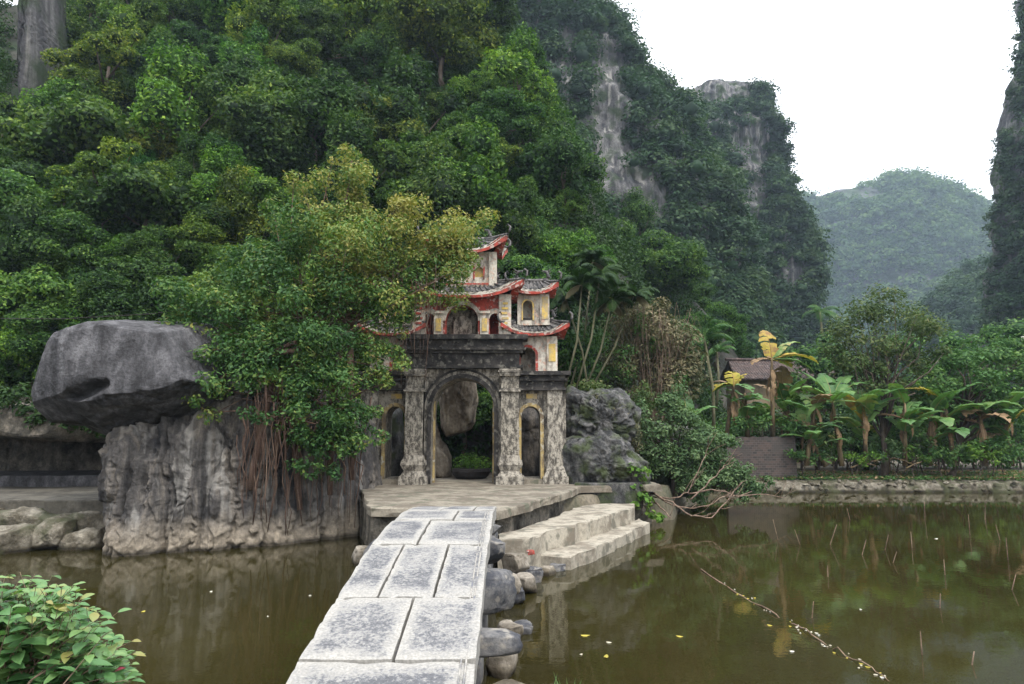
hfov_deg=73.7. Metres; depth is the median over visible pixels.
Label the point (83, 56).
slope tree
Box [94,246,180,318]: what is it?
slope tree
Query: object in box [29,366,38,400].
slope tree
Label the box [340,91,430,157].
slope tree
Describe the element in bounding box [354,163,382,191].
slope tree
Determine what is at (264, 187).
slope tree
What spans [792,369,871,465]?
banana plant
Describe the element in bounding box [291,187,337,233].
slope tree
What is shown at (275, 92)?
slope tree
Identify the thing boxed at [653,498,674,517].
fallen branch
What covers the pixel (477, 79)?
slope tree
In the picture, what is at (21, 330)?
slope tree
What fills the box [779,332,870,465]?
broadleaf tree
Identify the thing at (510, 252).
slope tree
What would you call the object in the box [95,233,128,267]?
slope tree
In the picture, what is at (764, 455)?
brick wall
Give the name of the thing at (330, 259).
slope tree
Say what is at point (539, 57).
slope tree
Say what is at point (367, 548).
loose stone
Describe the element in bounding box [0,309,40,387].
slope tree
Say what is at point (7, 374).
slope tree
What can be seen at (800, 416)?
banana plant
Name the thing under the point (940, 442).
bush
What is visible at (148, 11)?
slope tree
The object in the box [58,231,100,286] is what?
slope tree
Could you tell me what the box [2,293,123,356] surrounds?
slope tree
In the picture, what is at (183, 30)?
slope tree
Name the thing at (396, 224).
slope tree
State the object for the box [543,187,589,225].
slope tree
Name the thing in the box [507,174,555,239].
slope tree
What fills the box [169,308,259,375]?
slope tree
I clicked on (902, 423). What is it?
banana plant
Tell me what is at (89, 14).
slope tree
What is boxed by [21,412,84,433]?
bush
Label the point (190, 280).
slope tree
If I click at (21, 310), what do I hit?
slope tree
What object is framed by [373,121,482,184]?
slope tree
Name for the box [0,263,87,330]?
slope tree
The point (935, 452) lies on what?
bush
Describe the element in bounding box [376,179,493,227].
slope tree
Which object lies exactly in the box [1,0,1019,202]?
sky
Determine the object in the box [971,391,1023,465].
banana plant
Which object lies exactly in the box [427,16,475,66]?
slope tree
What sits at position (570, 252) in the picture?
slope tree
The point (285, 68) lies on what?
slope tree
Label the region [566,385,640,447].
rock
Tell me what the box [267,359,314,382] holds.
slope tree
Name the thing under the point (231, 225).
slope tree
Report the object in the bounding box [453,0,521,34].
slope tree
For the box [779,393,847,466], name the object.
banana plant
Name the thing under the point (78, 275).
slope tree
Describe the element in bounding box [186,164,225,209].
slope tree
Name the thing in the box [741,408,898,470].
thicket
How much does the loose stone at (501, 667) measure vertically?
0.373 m
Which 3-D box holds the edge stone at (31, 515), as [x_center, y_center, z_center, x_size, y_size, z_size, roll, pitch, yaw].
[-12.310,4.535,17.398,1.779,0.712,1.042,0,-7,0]
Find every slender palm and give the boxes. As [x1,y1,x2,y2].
[676,319,734,428]
[700,341,735,409]
[801,304,839,342]
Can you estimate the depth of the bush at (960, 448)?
32.87 m
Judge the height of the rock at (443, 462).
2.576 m
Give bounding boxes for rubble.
[713,479,1019,492]
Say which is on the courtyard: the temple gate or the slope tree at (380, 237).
the temple gate
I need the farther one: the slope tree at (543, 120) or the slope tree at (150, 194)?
the slope tree at (543, 120)
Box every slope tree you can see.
[0,93,40,155]
[0,116,78,169]
[0,143,46,235]
[0,158,74,193]
[0,168,132,237]
[0,192,74,275]
[0,258,22,278]
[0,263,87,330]
[0,295,64,332]
[0,296,65,388]
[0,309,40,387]
[0,349,42,391]
[0,380,12,402]
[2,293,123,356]
[3,91,141,161]
[13,76,121,122]
[23,208,113,280]
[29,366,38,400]
[36,75,126,141]
[40,22,152,113]
[42,264,94,324]
[43,136,177,232]
[51,292,162,330]
[53,155,78,169]
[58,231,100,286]
[64,0,94,63]
[66,162,201,230]
[71,0,146,83]
[71,258,196,319]
[76,0,103,19]
[77,0,171,47]
[89,249,123,273]
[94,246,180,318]
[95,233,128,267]
[96,273,182,320]
[110,223,219,271]
[116,61,185,105]
[120,23,186,97]
[120,139,158,167]
[122,120,182,165]
[127,37,235,152]
[129,0,208,37]
[162,207,234,259]
[163,131,222,184]
[163,242,292,319]
[166,49,284,115]
[167,18,232,57]
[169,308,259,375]
[186,141,268,207]
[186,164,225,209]
[188,202,271,242]
[188,243,239,274]
[189,114,225,140]
[190,260,293,363]
[192,0,250,33]
[196,42,226,78]
[201,131,265,174]
[207,94,320,178]
[210,163,285,252]
[215,15,244,48]
[216,20,277,78]
[224,68,321,152]
[225,0,308,47]
[228,174,300,236]
[248,0,299,32]
[257,37,323,86]
[262,237,352,304]
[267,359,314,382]
[269,230,307,287]
[273,60,302,88]
[278,61,388,163]
[280,258,318,290]
[286,2,357,70]
[291,175,337,199]
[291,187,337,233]
[296,182,344,225]
[300,6,324,41]
[301,357,403,415]
[310,105,408,205]
[314,0,387,50]
[315,304,379,381]
[334,31,391,88]
[337,278,371,309]
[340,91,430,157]
[353,208,394,276]
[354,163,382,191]
[355,343,369,370]
[357,0,429,65]
[370,64,428,103]
[371,168,419,208]
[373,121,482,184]
[374,47,467,144]
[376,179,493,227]
[380,0,505,92]
[387,210,428,244]
[391,134,484,244]
[416,215,520,278]
[420,91,470,135]
[425,110,472,144]
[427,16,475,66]
[429,116,521,235]
[436,383,492,466]
[447,67,518,103]
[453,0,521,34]
[458,137,523,183]
[459,85,547,181]
[477,21,559,155]
[480,388,492,429]
[484,192,542,258]
[493,30,550,73]
[497,255,556,315]
[504,154,536,186]
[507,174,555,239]
[507,253,574,309]
[520,102,609,205]
[520,214,555,265]
[525,100,563,134]
[532,227,618,287]
[535,228,583,288]
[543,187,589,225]
[549,302,601,388]
[601,213,647,265]
[619,185,659,242]
[628,228,711,290]
[669,315,708,359]
[682,301,749,369]
[688,280,717,312]
[723,313,755,357]
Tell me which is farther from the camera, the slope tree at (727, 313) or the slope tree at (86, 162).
the slope tree at (727, 313)
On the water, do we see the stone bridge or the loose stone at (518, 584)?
the loose stone at (518, 584)
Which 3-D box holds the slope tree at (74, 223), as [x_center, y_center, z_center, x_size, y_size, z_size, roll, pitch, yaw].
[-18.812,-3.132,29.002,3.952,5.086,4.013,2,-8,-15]
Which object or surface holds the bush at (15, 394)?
on the rock overhang
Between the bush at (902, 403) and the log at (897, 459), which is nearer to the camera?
the log at (897, 459)
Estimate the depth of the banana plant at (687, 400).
28.48 m
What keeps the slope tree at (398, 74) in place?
on the hillside
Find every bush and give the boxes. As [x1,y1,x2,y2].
[0,381,37,418]
[0,573,145,683]
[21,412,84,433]
[80,426,105,437]
[729,405,806,436]
[755,392,792,436]
[778,388,827,472]
[783,449,817,479]
[797,443,835,474]
[807,411,1023,470]
[812,431,855,479]
[820,414,874,474]
[843,450,886,479]
[859,429,910,463]
[868,437,905,479]
[876,407,955,472]
[882,380,924,473]
[895,415,926,475]
[898,445,933,478]
[915,435,961,479]
[917,421,974,472]
[943,440,979,477]
[959,434,1023,476]
[961,440,1006,480]
[969,418,1023,472]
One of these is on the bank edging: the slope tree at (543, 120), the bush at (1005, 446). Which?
the bush at (1005, 446)
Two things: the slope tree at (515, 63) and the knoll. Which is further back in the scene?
the knoll
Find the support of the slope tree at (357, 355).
on the hillside
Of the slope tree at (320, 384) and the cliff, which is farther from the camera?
the cliff
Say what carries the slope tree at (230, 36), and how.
on the hillside
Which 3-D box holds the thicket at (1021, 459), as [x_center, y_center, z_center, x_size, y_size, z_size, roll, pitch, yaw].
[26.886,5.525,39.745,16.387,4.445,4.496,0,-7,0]
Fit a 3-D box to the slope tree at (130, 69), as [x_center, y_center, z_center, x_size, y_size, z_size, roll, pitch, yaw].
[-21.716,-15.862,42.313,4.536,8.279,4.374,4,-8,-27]
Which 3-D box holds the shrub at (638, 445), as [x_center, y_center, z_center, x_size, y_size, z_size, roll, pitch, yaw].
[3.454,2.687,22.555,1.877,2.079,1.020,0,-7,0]
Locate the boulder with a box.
[31,319,240,434]
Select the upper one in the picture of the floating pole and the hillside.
the hillside
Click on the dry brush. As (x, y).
(628, 363)
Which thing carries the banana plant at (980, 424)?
on the ground
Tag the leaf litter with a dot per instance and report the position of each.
(934, 476)
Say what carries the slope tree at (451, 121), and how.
on the hillside
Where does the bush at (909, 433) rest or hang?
on the ground
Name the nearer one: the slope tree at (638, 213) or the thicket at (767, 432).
the thicket at (767, 432)
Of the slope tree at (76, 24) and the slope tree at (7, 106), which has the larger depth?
the slope tree at (76, 24)
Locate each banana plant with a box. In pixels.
[674,389,717,425]
[707,371,754,435]
[722,388,768,436]
[750,330,818,436]
[754,366,809,435]
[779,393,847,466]
[784,408,848,466]
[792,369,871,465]
[829,388,907,465]
[861,412,923,471]
[875,383,945,465]
[892,390,968,465]
[905,382,992,465]
[947,396,1021,465]
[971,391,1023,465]
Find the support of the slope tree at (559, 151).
on the hillside
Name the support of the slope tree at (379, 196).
on the hillside
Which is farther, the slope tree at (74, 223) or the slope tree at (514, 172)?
the slope tree at (514, 172)
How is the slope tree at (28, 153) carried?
on the hillside
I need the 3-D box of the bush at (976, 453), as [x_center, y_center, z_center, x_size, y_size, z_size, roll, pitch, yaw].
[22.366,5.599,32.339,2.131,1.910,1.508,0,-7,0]
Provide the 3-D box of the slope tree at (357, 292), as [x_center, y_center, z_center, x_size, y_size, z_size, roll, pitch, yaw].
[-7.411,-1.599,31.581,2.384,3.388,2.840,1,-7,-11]
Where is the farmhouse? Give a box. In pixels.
[720,358,837,463]
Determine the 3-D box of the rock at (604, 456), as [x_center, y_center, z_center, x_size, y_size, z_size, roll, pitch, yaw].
[2.852,3.942,21.880,3.042,2.249,2.556,0,-7,0]
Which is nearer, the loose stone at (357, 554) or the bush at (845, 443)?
the loose stone at (357, 554)
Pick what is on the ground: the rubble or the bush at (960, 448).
the rubble
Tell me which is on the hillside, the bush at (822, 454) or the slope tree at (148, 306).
the slope tree at (148, 306)
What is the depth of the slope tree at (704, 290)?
63.69 m
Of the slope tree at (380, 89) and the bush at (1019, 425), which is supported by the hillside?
the slope tree at (380, 89)
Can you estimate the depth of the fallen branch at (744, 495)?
21.90 m
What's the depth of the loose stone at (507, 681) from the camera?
7.59 m
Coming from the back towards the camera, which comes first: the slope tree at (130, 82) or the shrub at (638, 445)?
the slope tree at (130, 82)
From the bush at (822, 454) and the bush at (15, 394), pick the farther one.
the bush at (822, 454)
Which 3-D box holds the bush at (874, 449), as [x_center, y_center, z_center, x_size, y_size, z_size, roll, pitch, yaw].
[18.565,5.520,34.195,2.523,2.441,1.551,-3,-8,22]
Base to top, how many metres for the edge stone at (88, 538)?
0.724 m
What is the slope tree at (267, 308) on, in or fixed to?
on the hillside
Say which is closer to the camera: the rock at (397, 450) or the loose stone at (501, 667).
the loose stone at (501, 667)
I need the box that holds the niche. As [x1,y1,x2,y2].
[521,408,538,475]
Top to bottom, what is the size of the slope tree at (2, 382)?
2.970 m
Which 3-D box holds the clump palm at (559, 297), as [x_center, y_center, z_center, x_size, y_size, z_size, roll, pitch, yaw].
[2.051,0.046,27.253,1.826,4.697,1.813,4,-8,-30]
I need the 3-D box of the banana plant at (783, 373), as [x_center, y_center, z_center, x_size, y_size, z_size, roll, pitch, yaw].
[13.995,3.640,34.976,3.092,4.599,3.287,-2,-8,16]
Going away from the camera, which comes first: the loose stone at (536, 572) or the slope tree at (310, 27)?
the loose stone at (536, 572)
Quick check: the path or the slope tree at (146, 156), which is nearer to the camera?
the path
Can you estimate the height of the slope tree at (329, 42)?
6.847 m
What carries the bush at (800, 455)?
on the ground
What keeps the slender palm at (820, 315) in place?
on the hillside
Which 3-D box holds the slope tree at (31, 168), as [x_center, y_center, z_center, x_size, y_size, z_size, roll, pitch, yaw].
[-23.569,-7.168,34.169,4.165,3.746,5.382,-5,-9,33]
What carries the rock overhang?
on the hillside
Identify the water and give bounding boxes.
[0,492,1023,683]
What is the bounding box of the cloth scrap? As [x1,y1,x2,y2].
[526,550,534,554]
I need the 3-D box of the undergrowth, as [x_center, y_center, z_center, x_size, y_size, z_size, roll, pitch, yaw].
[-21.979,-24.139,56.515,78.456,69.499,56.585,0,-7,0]
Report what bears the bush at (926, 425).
on the ground
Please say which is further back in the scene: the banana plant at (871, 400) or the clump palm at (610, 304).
the banana plant at (871, 400)
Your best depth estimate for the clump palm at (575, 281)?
26.25 m
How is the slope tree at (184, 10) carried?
on the hillside
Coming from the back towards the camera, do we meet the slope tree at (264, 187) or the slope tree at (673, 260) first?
the slope tree at (673, 260)
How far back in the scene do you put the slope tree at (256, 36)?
41.62 m
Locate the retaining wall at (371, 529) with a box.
[360,492,651,567]
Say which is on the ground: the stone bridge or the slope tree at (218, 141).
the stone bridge
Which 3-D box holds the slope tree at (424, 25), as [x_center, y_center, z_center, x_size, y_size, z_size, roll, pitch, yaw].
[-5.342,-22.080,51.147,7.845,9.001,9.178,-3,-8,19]
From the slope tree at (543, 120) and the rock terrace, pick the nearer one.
the rock terrace
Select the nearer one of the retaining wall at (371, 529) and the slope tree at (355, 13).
the retaining wall at (371, 529)
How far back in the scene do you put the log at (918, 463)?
32.48 m
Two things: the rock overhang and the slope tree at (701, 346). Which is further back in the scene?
the slope tree at (701, 346)
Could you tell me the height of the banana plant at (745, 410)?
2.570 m
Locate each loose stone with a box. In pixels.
[351,545,367,565]
[362,539,375,556]
[485,654,517,678]
[494,679,523,683]
[497,619,523,636]
[501,552,529,572]
[512,573,521,593]
[513,566,543,582]
[514,587,524,603]
[514,619,532,634]
[517,572,536,592]
[541,565,555,576]
[549,563,565,571]
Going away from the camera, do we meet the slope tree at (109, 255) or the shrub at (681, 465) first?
the shrub at (681, 465)
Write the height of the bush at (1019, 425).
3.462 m
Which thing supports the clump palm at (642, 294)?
on the hillside
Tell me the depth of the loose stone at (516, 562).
12.64 m
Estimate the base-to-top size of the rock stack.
5.998 m
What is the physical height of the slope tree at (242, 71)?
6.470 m
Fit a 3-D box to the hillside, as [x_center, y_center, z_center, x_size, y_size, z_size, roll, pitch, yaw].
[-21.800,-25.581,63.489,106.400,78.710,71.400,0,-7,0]
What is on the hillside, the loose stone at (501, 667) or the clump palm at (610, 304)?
the clump palm at (610, 304)
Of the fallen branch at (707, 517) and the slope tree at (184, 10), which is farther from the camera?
the slope tree at (184, 10)
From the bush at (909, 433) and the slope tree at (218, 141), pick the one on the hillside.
the slope tree at (218, 141)
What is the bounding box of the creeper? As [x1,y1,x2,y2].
[627,462,666,522]
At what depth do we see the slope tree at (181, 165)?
34.31 m
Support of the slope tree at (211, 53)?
on the hillside
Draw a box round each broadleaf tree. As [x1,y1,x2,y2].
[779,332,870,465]
[815,317,1023,467]
[907,334,1023,475]
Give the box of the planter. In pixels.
[451,452,491,478]
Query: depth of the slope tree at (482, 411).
26.76 m
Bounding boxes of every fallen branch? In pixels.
[650,434,724,498]
[650,480,745,518]
[653,488,751,508]
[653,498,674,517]
[688,479,795,497]
[689,449,740,500]
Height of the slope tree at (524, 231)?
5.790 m
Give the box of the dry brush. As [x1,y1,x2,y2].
[577,295,710,423]
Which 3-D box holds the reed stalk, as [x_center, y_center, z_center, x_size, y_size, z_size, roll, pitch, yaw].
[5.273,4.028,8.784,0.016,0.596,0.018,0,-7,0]
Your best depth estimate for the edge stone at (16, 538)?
16.12 m
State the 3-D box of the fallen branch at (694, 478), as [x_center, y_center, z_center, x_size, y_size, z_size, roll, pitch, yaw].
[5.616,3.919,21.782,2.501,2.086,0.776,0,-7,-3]
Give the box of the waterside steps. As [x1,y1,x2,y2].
[498,503,649,569]
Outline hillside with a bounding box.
[0,0,737,471]
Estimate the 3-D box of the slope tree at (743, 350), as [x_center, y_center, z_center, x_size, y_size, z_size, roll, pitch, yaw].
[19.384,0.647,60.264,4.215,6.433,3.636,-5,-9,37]
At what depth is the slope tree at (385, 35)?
50.14 m
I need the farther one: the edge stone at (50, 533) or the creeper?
the creeper
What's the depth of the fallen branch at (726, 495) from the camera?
21.01 m
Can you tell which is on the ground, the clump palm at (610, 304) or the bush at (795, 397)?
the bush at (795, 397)
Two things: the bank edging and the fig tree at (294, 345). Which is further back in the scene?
the bank edging
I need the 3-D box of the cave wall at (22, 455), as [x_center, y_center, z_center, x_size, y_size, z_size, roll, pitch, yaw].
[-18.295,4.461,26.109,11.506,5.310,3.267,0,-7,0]
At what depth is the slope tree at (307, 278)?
30.63 m
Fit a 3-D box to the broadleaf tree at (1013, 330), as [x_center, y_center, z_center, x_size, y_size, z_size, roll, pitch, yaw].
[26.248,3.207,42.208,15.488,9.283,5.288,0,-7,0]
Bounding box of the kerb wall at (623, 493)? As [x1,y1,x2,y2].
[575,482,642,508]
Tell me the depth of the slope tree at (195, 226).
30.50 m
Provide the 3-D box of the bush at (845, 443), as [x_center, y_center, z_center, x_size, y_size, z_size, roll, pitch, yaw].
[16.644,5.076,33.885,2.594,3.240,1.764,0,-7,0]
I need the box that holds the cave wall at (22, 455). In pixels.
[0,394,104,470]
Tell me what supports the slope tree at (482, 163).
on the hillside
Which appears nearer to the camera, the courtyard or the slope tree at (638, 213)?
the courtyard
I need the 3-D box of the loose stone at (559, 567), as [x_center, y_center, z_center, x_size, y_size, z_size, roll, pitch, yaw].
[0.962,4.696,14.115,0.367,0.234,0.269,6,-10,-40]
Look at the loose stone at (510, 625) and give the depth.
9.42 m
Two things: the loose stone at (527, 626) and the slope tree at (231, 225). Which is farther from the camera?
the slope tree at (231, 225)
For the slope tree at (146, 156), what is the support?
on the hillside
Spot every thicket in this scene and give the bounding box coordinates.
[700,412,764,448]
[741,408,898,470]
[836,401,1023,469]
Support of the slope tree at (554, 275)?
on the hillside
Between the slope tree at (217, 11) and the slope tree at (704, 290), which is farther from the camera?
the slope tree at (704, 290)
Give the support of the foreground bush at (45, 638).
on the ground
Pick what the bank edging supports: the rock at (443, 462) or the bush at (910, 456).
the bush at (910, 456)
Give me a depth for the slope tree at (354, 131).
36.50 m
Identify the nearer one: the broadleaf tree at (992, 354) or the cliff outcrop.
the broadleaf tree at (992, 354)
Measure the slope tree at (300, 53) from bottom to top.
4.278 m
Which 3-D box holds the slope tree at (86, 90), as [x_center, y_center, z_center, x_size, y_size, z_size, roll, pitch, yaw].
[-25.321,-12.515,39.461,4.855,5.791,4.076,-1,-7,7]
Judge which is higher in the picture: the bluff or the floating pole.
the bluff
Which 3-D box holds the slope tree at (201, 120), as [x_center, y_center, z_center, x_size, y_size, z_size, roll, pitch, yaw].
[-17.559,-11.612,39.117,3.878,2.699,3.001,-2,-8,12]
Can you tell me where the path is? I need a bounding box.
[0,486,103,513]
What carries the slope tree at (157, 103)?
on the hillside
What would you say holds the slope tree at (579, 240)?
on the hillside
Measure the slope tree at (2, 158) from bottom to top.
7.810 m
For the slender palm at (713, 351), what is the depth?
40.03 m
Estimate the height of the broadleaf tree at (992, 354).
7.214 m
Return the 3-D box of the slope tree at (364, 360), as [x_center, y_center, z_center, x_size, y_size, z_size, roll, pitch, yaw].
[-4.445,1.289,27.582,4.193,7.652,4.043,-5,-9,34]
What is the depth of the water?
11.66 m
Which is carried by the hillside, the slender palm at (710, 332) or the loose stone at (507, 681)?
the slender palm at (710, 332)
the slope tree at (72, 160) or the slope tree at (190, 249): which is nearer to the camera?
the slope tree at (190, 249)
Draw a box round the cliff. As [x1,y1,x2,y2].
[511,0,797,358]
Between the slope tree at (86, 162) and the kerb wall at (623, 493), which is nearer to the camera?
the kerb wall at (623, 493)
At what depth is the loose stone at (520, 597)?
11.32 m
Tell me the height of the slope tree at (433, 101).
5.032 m
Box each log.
[870,457,921,463]
[905,459,937,468]
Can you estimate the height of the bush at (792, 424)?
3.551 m
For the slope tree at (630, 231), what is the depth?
58.69 m
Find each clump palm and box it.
[549,288,589,381]
[561,266,605,387]
[570,249,615,384]
[575,263,624,387]
[585,282,636,387]
[594,280,659,382]
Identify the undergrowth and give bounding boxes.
[0,0,726,471]
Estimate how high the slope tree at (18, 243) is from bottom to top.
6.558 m
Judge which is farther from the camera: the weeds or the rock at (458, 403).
the weeds
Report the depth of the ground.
32.11 m
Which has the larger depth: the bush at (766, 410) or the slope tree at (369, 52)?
the slope tree at (369, 52)
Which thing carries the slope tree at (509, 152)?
on the hillside
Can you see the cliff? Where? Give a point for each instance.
(652, 85)
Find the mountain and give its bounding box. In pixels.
[798,162,994,383]
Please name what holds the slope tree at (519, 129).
on the hillside
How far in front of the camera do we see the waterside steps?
15.75 m
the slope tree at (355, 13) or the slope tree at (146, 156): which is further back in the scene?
the slope tree at (355, 13)
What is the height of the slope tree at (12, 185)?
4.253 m
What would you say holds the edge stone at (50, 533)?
in the water
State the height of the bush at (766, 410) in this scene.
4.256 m
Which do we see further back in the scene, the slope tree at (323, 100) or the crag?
the crag
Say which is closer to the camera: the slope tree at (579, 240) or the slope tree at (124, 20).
the slope tree at (579, 240)
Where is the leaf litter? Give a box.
[751,469,1023,479]
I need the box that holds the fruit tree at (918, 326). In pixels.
[817,280,954,475]
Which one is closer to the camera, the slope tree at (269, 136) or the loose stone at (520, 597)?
the loose stone at (520, 597)
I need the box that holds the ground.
[359,443,1023,539]
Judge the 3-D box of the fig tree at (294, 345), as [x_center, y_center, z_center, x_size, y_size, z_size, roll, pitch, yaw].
[-4.732,-0.502,18.436,9.268,11.053,4.606,1,-7,-9]
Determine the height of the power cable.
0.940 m
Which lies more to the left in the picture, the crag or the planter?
the planter
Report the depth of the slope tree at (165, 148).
35.92 m
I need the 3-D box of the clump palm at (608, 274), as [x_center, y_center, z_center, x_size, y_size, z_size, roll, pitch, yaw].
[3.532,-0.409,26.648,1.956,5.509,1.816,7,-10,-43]
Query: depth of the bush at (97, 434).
20.31 m
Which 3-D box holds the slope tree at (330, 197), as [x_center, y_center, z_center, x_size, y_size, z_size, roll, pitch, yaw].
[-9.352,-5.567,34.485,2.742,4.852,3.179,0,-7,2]
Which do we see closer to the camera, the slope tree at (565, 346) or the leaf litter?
the slope tree at (565, 346)
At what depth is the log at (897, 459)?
32.52 m
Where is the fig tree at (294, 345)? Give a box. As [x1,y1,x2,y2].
[148,142,501,534]
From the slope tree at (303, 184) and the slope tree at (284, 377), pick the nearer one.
the slope tree at (284, 377)
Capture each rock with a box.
[360,400,403,475]
[436,421,451,477]
[438,381,478,436]
[562,430,650,484]
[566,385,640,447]
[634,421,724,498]
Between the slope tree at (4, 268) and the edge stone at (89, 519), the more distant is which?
the slope tree at (4, 268)
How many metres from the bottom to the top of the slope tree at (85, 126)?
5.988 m
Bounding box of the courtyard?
[361,472,661,519]
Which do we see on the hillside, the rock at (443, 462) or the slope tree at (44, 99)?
the slope tree at (44, 99)
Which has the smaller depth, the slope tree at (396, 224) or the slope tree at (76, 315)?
the slope tree at (76, 315)
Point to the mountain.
(955, 215)
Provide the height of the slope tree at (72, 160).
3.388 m
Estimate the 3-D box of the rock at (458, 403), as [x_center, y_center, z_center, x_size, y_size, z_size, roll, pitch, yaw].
[-2.014,1.759,25.409,1.487,3.509,2.189,0,-7,0]
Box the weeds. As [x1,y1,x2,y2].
[752,469,1023,480]
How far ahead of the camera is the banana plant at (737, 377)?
33.21 m
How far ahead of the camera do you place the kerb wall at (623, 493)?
20.69 m
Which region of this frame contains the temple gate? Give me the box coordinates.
[355,224,572,484]
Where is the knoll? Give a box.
[847,251,992,404]
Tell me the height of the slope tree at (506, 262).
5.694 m
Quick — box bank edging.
[714,475,1023,492]
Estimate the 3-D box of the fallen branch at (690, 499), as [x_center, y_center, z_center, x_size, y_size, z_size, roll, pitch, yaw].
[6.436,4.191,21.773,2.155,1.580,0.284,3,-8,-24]
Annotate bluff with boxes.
[974,0,1023,442]
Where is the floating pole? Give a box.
[701,569,888,680]
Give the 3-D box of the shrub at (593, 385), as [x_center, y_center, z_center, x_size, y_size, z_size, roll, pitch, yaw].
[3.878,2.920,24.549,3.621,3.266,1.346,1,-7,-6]
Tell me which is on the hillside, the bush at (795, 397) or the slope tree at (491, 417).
the slope tree at (491, 417)
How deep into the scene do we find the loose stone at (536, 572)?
12.95 m
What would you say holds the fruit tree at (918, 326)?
on the ground
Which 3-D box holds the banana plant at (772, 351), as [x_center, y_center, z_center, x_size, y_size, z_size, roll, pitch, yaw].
[13.483,2.034,33.854,3.412,5.606,1.876,0,-7,0]
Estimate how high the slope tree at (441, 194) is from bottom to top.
9.452 m
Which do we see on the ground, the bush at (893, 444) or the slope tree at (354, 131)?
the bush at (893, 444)
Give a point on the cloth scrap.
(530, 552)
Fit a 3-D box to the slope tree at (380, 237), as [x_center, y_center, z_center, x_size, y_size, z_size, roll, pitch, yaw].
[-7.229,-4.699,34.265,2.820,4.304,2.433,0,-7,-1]
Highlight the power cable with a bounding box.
[0,300,257,318]
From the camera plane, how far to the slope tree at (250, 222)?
31.55 m
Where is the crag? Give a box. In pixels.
[692,76,842,413]
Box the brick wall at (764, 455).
[724,436,797,479]
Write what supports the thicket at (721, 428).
on the ground
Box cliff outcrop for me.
[17,0,67,104]
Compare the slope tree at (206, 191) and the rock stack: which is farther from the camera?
the slope tree at (206, 191)
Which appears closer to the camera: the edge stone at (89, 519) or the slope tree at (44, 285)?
the edge stone at (89, 519)
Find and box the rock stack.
[97,384,381,556]
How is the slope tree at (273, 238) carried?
on the hillside
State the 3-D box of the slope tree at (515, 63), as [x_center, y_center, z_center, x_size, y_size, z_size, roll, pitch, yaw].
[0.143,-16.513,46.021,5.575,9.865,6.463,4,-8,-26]
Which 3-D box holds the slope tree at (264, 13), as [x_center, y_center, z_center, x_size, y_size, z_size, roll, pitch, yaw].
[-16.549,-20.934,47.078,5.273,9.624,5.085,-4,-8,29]
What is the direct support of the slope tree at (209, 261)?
on the hillside
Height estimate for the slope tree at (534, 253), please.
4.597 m
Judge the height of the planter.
0.932 m
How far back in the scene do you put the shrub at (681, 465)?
23.64 m
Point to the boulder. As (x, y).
(105, 377)
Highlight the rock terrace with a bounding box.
[0,470,100,486]
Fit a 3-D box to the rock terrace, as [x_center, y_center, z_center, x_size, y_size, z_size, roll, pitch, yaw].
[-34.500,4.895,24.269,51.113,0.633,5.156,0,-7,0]
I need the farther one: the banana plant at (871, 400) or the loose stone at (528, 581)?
the banana plant at (871, 400)
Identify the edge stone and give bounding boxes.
[0,506,54,525]
[0,523,38,554]
[31,516,77,550]
[53,511,104,529]
[57,526,105,550]
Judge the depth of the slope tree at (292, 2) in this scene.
50.10 m
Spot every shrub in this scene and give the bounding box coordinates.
[568,378,667,413]
[593,393,644,452]
[634,383,775,505]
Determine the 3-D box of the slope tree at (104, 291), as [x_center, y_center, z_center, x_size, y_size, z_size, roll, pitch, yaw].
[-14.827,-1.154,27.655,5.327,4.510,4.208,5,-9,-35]
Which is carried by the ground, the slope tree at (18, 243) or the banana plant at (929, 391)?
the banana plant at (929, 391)
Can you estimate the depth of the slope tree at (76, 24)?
48.20 m
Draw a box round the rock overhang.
[0,402,105,442]
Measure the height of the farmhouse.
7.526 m
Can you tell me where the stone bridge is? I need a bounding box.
[286,506,522,683]
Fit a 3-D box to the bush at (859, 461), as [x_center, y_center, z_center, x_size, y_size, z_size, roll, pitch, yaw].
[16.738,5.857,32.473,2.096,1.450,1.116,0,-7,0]
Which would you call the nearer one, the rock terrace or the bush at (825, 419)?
the rock terrace
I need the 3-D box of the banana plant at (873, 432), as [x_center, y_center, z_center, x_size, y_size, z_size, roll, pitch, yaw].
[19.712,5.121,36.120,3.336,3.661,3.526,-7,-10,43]
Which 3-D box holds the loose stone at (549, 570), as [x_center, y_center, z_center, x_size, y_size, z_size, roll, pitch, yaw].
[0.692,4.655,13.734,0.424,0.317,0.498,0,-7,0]

